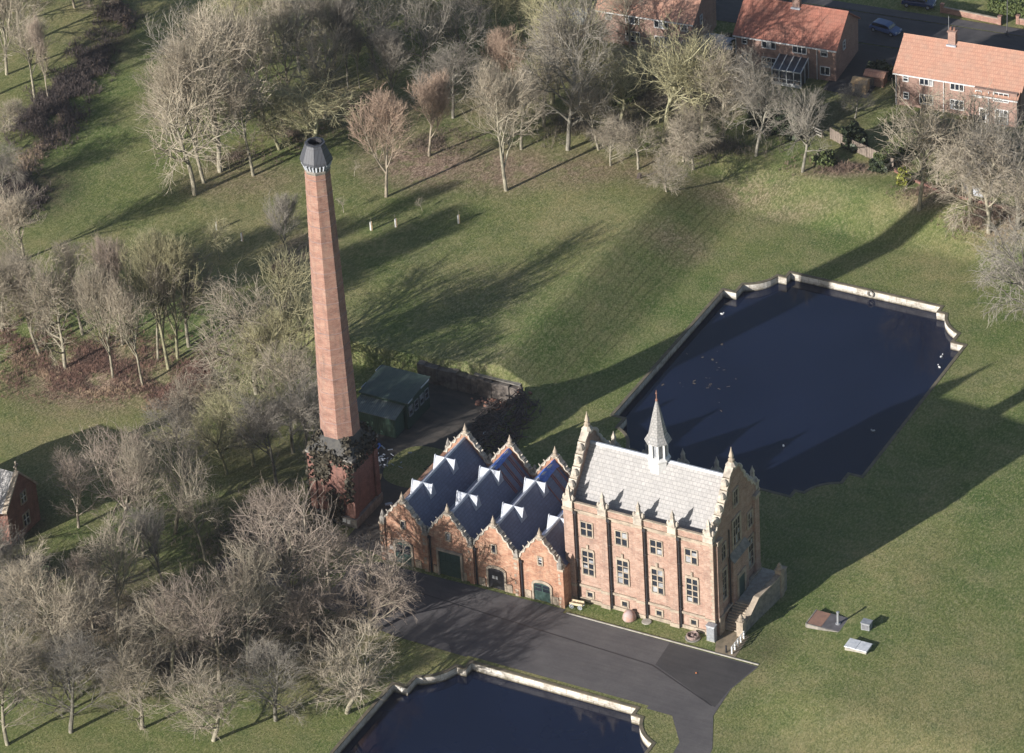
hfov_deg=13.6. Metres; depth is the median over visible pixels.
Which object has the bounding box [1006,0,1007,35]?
street lamp
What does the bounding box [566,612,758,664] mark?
kerb
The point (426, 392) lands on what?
window
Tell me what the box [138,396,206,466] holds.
bare tree
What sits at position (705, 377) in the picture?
birds
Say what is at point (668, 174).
bare tree
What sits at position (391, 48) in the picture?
bare tree
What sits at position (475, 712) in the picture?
water
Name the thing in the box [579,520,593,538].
window
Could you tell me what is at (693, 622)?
window
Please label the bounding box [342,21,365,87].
bare tree
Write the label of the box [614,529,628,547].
window
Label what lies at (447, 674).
pond wall
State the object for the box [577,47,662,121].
bare tree
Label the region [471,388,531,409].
rubble stones
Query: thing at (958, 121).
bare tree
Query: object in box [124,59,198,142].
bare tree
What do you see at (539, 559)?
window
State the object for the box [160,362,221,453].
bare tree
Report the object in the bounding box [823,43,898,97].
driveway
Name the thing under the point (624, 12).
bare tree
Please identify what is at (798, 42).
brick house
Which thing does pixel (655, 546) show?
window
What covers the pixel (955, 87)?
window
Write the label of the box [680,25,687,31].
window
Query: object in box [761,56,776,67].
window
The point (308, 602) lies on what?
bare tree
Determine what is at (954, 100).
window
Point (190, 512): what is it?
bare tree
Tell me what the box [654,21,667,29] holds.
window
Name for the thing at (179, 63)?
bare tree
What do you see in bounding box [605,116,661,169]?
bare tree
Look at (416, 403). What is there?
window
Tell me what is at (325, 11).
bare tree
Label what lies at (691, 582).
window
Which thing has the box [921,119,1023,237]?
bare tree
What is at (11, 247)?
bare tree
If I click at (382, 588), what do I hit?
bare tree
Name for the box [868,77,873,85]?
door
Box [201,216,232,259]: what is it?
bare tree
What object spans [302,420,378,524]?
ivy
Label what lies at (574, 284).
ground
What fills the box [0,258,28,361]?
bare tree
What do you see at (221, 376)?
bare tree
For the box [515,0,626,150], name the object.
bare tree
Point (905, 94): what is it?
window
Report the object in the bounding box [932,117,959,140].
dark bush
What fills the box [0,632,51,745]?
bare tree
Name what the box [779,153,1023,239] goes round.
scrub
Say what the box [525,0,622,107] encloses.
bare tree
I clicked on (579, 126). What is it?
thicket floor
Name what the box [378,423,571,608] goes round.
boiler house
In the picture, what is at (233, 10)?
bare tree
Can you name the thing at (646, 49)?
bare tree
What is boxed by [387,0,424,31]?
bare tree
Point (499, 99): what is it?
bare tree
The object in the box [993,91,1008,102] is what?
window
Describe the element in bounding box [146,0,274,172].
bare tree
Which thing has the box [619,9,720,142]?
bare tree
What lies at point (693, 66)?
bare tree
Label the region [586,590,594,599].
window
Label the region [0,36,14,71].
bare tree
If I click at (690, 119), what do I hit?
bare tree
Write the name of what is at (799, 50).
window
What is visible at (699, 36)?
bare tree
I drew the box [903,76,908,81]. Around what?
window
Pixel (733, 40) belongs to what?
dark bush
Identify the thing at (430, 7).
bare tree
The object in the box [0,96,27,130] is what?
bare tree
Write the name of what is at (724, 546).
window
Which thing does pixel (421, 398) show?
window
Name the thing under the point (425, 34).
bare tree
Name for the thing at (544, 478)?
roof
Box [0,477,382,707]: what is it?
brush
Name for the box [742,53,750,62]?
window
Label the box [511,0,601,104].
bare tree
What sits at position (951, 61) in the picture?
brick house
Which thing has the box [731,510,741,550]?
window
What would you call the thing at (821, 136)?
rail fence
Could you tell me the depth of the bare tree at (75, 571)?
469.05 m
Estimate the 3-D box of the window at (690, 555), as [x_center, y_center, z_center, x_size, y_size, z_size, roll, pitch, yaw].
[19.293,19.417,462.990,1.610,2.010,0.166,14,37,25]
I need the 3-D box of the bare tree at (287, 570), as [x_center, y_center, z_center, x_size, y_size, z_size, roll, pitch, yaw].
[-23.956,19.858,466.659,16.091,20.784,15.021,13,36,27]
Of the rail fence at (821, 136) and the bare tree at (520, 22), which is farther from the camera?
the bare tree at (520, 22)
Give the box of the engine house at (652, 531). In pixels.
[561,391,761,635]
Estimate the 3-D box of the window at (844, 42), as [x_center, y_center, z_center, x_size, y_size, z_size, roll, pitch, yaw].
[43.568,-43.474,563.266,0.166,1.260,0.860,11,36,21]
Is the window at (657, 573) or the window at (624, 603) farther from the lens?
the window at (624, 603)
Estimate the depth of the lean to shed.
502.93 m
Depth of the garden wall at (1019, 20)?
572.98 m
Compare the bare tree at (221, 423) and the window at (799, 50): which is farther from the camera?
the window at (799, 50)
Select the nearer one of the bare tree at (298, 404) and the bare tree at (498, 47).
the bare tree at (298, 404)
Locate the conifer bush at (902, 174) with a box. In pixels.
[896,166,911,186]
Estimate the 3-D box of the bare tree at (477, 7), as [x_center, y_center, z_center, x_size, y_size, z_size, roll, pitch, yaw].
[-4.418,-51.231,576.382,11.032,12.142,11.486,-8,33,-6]
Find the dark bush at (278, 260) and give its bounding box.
[266,256,299,276]
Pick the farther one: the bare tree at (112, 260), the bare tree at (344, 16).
the bare tree at (344, 16)
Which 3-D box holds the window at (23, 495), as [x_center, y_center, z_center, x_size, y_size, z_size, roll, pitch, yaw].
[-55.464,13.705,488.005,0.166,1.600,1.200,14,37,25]
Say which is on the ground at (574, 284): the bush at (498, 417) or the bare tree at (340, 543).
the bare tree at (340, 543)
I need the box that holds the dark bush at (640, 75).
[637,59,689,95]
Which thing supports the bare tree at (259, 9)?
on the ground at (574, 284)
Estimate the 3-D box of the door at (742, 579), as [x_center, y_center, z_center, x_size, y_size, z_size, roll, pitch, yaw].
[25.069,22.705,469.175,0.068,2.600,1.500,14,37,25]
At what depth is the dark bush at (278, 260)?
529.87 m
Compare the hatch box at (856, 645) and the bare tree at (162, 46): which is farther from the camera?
the bare tree at (162, 46)
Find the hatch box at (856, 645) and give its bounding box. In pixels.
[844,638,872,653]
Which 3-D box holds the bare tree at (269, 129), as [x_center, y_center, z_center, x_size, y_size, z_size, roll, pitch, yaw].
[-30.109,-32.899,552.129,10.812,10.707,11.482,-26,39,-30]
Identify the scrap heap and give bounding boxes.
[378,445,411,467]
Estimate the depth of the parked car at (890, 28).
572.70 m
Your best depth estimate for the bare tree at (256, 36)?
555.17 m
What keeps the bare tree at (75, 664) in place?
on the ground at (574, 284)
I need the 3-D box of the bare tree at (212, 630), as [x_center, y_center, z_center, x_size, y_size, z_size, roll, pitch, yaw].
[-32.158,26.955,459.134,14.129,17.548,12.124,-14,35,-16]
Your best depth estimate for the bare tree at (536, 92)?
548.30 m
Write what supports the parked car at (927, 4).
on the street
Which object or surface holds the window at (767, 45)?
in the brick house at (798, 42)
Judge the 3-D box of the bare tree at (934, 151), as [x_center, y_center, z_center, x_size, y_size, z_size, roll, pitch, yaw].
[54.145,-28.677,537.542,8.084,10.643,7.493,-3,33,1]
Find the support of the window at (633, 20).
in the brick house at (695, 10)
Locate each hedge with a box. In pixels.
[873,116,946,166]
[987,0,1023,17]
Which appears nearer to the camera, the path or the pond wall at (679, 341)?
the path
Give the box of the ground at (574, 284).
[0,0,1023,752]
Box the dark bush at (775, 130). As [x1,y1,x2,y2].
[762,103,814,141]
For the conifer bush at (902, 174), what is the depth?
539.67 m
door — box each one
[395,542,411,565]
[439,551,460,578]
[488,568,504,590]
[534,583,550,602]
[739,572,744,595]
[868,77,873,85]
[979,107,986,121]
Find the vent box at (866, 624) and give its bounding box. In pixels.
[860,618,872,630]
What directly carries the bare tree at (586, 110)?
on the ground at (574, 284)
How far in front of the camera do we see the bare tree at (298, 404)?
490.97 m
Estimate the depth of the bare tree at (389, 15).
564.15 m
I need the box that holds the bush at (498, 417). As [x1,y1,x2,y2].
[424,387,542,469]
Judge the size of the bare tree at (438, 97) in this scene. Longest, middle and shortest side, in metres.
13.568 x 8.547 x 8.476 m
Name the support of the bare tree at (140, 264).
on the ground at (574, 284)
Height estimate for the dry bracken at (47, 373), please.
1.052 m
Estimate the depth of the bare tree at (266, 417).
491.04 m
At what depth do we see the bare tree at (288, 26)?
559.79 m
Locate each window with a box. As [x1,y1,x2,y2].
[19,489,26,505]
[22,509,30,527]
[400,519,405,529]
[408,404,413,416]
[414,398,418,410]
[419,392,423,405]
[424,387,428,400]
[445,531,450,541]
[491,543,496,553]
[537,556,542,566]
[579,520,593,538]
[581,544,595,577]
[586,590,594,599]
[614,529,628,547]
[616,553,629,586]
[620,599,628,608]
[625,17,638,24]
[625,30,639,42]
[649,538,662,556]
[650,563,664,595]
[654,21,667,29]
[655,608,663,617]
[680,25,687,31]
[684,547,697,565]
[685,572,699,604]
[689,617,698,626]
[722,540,726,562]
[722,565,727,602]
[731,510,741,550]
[732,485,738,508]
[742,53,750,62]
[746,507,753,530]
[747,532,754,569]
[761,41,775,49]
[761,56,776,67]
[792,46,806,54]
[820,50,827,56]
[820,66,829,75]
[843,39,845,50]
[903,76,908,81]
[903,91,908,98]
[919,79,932,86]
[919,93,932,104]
[950,83,963,91]
[950,99,963,110]
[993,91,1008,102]
[995,109,1007,121]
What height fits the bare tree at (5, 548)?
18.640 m
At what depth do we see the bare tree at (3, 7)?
571.55 m
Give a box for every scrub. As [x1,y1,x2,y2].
[3,8,132,187]
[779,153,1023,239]
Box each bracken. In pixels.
[0,307,229,407]
[0,346,187,412]
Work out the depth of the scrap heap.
498.41 m
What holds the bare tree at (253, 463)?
on the ground at (574, 284)
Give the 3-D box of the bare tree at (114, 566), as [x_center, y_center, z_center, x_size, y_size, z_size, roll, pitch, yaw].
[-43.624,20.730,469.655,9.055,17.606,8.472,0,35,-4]
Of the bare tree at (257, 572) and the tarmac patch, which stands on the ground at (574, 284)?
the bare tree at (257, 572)
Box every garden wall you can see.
[940,2,1002,24]
[1015,14,1023,24]
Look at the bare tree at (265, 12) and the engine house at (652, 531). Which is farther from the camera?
the bare tree at (265, 12)
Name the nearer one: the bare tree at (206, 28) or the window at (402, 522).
the window at (402, 522)
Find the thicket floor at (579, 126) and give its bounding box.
[508,65,785,163]
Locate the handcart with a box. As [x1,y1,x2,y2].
[569,599,584,609]
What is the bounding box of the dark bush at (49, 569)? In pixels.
[5,554,59,593]
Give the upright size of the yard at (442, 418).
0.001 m
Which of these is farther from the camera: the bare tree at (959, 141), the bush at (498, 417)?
the bare tree at (959, 141)
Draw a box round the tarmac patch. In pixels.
[655,643,754,706]
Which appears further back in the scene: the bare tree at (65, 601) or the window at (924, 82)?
the window at (924, 82)
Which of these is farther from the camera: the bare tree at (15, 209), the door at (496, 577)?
the bare tree at (15, 209)
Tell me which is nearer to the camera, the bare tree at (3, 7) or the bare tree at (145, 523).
the bare tree at (145, 523)
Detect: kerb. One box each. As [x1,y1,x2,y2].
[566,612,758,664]
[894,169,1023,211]
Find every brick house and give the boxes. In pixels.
[595,0,716,52]
[733,0,860,88]
[892,16,1023,126]
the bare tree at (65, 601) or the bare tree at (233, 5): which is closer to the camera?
the bare tree at (65, 601)
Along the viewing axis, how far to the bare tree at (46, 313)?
511.68 m
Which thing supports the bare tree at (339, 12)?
on the ground at (574, 284)
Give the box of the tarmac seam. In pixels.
[363,575,711,705]
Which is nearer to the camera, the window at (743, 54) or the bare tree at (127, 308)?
the bare tree at (127, 308)
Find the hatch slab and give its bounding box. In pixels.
[805,609,847,631]
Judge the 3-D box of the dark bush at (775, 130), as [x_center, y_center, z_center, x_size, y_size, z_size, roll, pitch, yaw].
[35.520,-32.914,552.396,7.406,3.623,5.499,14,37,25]
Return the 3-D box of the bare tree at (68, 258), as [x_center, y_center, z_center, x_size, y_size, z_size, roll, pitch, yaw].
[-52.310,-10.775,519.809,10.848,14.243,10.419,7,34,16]
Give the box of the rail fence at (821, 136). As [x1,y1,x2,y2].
[812,126,822,137]
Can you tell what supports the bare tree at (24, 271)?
on the ground at (574, 284)
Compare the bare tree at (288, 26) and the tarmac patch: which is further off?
the bare tree at (288, 26)
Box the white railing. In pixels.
[731,631,744,653]
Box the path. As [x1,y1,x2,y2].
[715,630,748,656]
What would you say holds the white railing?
on the path
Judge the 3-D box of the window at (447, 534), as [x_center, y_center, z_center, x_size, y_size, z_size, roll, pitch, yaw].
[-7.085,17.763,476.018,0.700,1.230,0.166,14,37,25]
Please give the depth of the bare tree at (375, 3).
575.06 m
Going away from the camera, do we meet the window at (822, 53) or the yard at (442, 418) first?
the yard at (442, 418)
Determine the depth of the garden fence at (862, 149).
546.85 m
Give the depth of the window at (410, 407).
503.53 m
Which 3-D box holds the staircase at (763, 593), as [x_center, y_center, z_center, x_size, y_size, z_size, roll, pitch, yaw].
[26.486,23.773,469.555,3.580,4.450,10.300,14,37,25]
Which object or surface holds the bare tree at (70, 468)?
on the ground at (574, 284)
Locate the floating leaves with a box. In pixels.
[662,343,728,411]
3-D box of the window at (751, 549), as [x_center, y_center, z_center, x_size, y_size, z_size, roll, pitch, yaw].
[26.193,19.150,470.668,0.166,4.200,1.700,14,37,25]
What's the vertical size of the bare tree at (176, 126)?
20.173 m
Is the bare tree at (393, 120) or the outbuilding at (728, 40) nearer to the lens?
the bare tree at (393, 120)
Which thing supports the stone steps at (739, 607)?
on the ground at (574, 284)
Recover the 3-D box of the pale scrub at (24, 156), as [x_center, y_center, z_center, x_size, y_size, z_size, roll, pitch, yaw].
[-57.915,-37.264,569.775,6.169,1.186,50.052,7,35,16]
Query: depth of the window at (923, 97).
555.18 m
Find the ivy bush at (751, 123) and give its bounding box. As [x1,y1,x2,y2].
[746,91,768,129]
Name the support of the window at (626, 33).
in the brick house at (695, 10)
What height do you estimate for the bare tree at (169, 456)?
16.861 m
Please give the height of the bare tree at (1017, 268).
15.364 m
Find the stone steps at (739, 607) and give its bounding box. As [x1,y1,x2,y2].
[725,599,749,631]
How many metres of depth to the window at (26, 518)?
489.71 m
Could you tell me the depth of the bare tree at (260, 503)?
476.76 m
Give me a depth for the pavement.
576.66 m
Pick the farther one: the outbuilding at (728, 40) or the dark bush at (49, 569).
the outbuilding at (728, 40)
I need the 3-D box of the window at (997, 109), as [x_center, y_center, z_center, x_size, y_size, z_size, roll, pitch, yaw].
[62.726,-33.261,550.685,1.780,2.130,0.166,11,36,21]
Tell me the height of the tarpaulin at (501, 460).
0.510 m
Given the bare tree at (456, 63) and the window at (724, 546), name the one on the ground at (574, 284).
the bare tree at (456, 63)
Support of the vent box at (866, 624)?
on the ground at (574, 284)
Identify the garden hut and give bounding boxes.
[850,76,870,93]
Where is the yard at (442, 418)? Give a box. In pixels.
[346,383,511,555]
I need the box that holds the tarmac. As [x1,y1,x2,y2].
[214,557,757,752]
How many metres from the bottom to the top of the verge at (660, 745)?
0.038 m
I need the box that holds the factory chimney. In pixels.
[300,137,383,528]
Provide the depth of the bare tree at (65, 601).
459.97 m
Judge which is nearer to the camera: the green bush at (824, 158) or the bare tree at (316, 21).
the green bush at (824, 158)
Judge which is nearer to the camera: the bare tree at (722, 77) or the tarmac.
the tarmac
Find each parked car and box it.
[869,18,901,36]
[901,0,936,9]
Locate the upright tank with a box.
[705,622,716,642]
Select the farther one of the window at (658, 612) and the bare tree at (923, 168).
the bare tree at (923, 168)
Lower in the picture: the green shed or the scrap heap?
the scrap heap
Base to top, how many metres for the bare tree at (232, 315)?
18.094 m
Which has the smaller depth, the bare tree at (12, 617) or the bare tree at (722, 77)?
the bare tree at (12, 617)
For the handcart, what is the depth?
472.67 m
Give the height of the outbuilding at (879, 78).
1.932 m
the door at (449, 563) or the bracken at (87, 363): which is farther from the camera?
the bracken at (87, 363)
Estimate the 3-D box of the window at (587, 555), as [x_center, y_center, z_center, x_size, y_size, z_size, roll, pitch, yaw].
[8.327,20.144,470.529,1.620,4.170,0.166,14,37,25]
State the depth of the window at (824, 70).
562.82 m
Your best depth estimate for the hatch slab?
467.40 m
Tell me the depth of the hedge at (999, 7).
575.40 m
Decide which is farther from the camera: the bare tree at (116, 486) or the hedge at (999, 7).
the hedge at (999, 7)
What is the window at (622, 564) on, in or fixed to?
in the engine house at (652, 531)
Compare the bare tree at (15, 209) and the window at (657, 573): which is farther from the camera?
the bare tree at (15, 209)
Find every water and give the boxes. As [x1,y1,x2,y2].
[341,670,647,752]
[620,280,958,494]
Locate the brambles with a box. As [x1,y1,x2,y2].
[0,0,144,229]
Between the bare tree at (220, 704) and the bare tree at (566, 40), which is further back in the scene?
the bare tree at (566, 40)
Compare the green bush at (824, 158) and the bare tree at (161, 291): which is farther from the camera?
the green bush at (824, 158)
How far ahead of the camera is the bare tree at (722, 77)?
544.83 m
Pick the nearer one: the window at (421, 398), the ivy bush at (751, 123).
the window at (421, 398)
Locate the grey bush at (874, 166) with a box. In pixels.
[866,157,889,172]
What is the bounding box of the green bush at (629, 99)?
[600,78,637,105]
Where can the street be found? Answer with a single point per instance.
(728, 10)
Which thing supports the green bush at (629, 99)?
on the ground at (574, 284)
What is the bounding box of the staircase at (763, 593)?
[735,562,786,637]
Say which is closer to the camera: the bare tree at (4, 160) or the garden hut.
the bare tree at (4, 160)
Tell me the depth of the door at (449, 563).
478.13 m
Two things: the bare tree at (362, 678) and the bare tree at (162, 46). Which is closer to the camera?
the bare tree at (362, 678)
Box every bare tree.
[0,0,36,74]
[0,0,52,46]
[0,12,56,97]
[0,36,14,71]
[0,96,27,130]
[0,112,19,141]
[0,138,28,187]
[0,184,46,256]
[0,221,42,331]
[0,245,66,354]
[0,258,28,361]
[0,515,52,631]
[0,534,116,680]
[0,565,57,678]
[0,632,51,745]
[1,0,28,24]
[1,623,120,733]
[2,241,101,371]
[23,15,49,96]
[43,237,111,335]
[43,445,107,527]
[62,547,122,631]
[66,0,87,7]
[67,258,121,378]
[69,416,173,544]
[70,506,153,629]
[79,0,122,14]
[85,233,139,345]
[89,596,151,678]
[92,627,179,736]
[96,275,158,383]
[105,426,173,557]
[114,224,186,369]
[119,500,166,600]
[121,575,203,682]
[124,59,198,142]
[124,418,216,533]
[130,223,207,358]
[131,250,188,360]
[134,60,242,195]
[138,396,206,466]
[139,0,204,97]
[140,560,274,683]
[143,34,220,183]
[145,244,225,347]
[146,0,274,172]
[149,650,249,742]
[158,0,251,134]
[158,449,226,560]
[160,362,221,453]
[184,382,261,474]
[186,259,313,394]
[189,344,266,444]
[192,11,275,118]
[197,531,290,676]
[198,61,274,176]
[199,359,286,467]
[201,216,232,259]
[202,0,288,86]
[207,0,259,34]
[212,0,300,122]
[218,633,322,727]
[222,476,319,576]
[223,304,313,428]
[224,475,364,631]
[225,387,302,486]
[237,0,301,29]
[240,0,308,47]
[240,241,360,401]
[243,78,313,150]
[248,331,319,453]
[250,0,314,101]
[257,60,367,139]
[261,563,349,648]
[262,191,304,258]
[266,0,331,71]
[270,365,319,462]
[271,18,355,118]
[290,611,411,716]
[292,523,361,592]
[293,0,336,48]
[299,0,357,71]
[303,0,370,26]
[316,532,426,635]
[321,0,362,88]
[335,196,344,212]
[340,0,404,79]
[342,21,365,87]
[343,82,415,197]
[351,0,424,28]
[361,25,417,101]
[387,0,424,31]
[389,0,450,88]
[406,68,457,156]
[407,34,486,118]
[413,0,455,45]
[429,0,497,74]
[449,0,494,31]
[452,48,545,191]
[473,0,525,30]
[479,24,529,100]
[490,50,558,149]
[499,0,561,47]
[501,17,591,126]
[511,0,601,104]
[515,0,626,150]
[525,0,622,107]
[564,70,614,149]
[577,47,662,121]
[584,112,636,165]
[597,0,652,47]
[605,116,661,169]
[607,24,688,93]
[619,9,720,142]
[639,151,692,195]
[651,41,719,118]
[655,24,740,140]
[656,15,719,79]
[658,114,723,173]
[659,100,714,161]
[671,33,738,102]
[684,34,766,144]
[715,43,793,156]
[764,84,835,172]
[835,77,875,118]
[874,80,969,210]
[907,77,1021,204]
[915,106,967,185]
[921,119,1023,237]
[940,125,976,169]
[948,81,1023,229]
[966,210,1023,326]
[985,164,1023,259]
[989,131,1023,193]
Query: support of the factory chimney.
on the ground at (574, 284)
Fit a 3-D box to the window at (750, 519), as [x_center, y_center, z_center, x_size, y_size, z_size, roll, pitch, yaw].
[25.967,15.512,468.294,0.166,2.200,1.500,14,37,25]
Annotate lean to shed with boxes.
[357,394,404,437]
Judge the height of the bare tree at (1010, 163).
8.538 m
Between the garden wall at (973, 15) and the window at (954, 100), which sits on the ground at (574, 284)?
the garden wall at (973, 15)
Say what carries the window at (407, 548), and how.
in the boiler house at (461, 509)
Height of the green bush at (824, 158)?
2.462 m
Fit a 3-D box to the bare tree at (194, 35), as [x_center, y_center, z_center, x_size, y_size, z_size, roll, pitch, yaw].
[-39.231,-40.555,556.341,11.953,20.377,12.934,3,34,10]
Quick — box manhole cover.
[642,618,651,624]
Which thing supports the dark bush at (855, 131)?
on the ground at (574, 284)
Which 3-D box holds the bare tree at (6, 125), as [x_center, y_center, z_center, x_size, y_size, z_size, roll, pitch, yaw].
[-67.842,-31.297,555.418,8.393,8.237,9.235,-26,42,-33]
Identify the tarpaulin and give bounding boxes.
[490,448,511,469]
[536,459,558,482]
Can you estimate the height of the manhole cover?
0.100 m
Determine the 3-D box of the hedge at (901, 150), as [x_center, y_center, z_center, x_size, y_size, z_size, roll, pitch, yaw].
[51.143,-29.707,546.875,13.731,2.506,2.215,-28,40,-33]
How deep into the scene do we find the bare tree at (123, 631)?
463.03 m
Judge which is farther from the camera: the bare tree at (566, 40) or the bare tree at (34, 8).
the bare tree at (34, 8)
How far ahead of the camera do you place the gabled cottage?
487.45 m
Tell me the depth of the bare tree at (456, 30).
565.27 m
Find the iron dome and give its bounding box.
[622,609,635,622]
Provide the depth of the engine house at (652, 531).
466.33 m
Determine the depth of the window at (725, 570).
465.91 m
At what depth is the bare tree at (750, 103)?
542.30 m
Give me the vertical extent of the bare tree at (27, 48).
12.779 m
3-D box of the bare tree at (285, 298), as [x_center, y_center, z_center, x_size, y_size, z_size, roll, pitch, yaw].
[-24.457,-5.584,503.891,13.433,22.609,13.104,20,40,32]
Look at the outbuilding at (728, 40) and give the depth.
568.18 m
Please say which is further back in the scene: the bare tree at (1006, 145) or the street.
the street
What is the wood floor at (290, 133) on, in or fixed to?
on the ground at (574, 284)
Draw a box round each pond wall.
[329,660,655,752]
[609,270,967,497]
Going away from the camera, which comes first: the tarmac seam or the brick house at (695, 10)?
the tarmac seam
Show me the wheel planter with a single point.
(692, 636)
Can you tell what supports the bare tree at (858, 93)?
on the ground at (574, 284)
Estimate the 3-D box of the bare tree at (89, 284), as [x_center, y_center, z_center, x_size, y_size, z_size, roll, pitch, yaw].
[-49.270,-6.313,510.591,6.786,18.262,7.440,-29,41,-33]
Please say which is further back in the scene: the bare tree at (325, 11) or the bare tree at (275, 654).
the bare tree at (325, 11)
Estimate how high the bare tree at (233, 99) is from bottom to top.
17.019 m
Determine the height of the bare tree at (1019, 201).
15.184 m
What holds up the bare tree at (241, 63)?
on the ground at (574, 284)
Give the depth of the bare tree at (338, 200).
540.90 m
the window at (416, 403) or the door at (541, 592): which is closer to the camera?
the door at (541, 592)
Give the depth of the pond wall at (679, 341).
520.53 m
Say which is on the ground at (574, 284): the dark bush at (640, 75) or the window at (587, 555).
the dark bush at (640, 75)
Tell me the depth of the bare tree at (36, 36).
564.76 m
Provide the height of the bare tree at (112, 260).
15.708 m
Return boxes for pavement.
[790,0,1023,35]
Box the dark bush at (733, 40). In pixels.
[723,32,739,65]
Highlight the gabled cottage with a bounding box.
[0,461,40,544]
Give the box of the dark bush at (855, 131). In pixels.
[839,120,869,152]
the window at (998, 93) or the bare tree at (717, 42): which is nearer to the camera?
the window at (998, 93)
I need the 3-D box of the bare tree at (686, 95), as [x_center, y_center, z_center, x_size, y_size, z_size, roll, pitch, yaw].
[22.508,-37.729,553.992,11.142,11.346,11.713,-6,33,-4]
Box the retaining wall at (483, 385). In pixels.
[417,360,521,444]
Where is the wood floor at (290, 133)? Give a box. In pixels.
[202,109,493,173]
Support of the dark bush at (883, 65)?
on the ground at (574, 284)
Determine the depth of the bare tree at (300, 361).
495.89 m
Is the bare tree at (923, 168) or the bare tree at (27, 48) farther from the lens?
the bare tree at (27, 48)
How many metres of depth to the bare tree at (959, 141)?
540.22 m
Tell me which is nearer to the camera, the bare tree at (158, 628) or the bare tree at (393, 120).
the bare tree at (158, 628)
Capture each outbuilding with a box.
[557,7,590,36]
[701,33,734,62]
[863,68,888,87]
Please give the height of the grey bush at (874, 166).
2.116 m
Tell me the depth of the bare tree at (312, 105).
551.96 m
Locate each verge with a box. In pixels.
[318,656,668,752]
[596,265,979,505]
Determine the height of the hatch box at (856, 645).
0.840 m
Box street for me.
[593,0,1023,50]
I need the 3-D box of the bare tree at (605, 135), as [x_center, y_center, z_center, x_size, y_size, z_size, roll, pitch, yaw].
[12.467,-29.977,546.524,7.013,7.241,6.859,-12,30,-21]
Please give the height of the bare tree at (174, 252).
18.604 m
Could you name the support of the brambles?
on the ground at (574, 284)
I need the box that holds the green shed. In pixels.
[359,365,429,428]
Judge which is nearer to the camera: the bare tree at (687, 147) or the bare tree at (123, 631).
the bare tree at (123, 631)
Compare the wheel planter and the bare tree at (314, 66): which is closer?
the wheel planter
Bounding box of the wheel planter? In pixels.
[685,631,700,642]
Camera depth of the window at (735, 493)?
463.08 m
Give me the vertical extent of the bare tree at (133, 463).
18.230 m
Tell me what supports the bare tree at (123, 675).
on the ground at (574, 284)
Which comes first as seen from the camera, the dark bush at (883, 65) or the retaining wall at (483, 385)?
the retaining wall at (483, 385)
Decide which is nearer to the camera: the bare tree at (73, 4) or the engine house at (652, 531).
the engine house at (652, 531)
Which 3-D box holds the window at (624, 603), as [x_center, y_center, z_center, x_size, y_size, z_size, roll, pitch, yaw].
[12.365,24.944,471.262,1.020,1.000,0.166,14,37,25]
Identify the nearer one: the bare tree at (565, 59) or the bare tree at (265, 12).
the bare tree at (565, 59)
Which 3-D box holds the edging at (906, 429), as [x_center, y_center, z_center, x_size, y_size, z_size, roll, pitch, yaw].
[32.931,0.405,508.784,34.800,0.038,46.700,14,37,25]
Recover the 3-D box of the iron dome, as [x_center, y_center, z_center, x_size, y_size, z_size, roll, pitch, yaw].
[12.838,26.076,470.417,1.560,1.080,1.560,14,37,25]
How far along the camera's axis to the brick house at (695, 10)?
571.04 m
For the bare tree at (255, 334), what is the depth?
500.77 m
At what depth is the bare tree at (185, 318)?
514.31 m
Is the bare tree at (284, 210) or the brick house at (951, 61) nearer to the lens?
the bare tree at (284, 210)
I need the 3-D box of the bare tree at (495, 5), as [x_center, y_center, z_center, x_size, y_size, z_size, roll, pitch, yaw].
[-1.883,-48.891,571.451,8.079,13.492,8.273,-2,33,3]
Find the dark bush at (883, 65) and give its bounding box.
[863,59,894,81]
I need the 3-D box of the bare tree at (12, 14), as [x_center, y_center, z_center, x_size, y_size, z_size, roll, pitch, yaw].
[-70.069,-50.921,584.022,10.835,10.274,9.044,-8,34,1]
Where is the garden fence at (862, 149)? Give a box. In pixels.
[830,128,893,168]
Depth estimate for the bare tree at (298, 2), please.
566.96 m
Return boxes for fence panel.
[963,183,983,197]
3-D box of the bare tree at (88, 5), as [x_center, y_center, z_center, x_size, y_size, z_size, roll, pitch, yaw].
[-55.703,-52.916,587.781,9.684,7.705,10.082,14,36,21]
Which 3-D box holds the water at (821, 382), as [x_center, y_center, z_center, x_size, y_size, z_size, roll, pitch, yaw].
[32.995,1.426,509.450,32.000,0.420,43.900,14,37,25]
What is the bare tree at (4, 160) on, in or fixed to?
on the ground at (574, 284)
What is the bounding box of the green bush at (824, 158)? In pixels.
[811,147,837,168]
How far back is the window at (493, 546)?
473.60 m

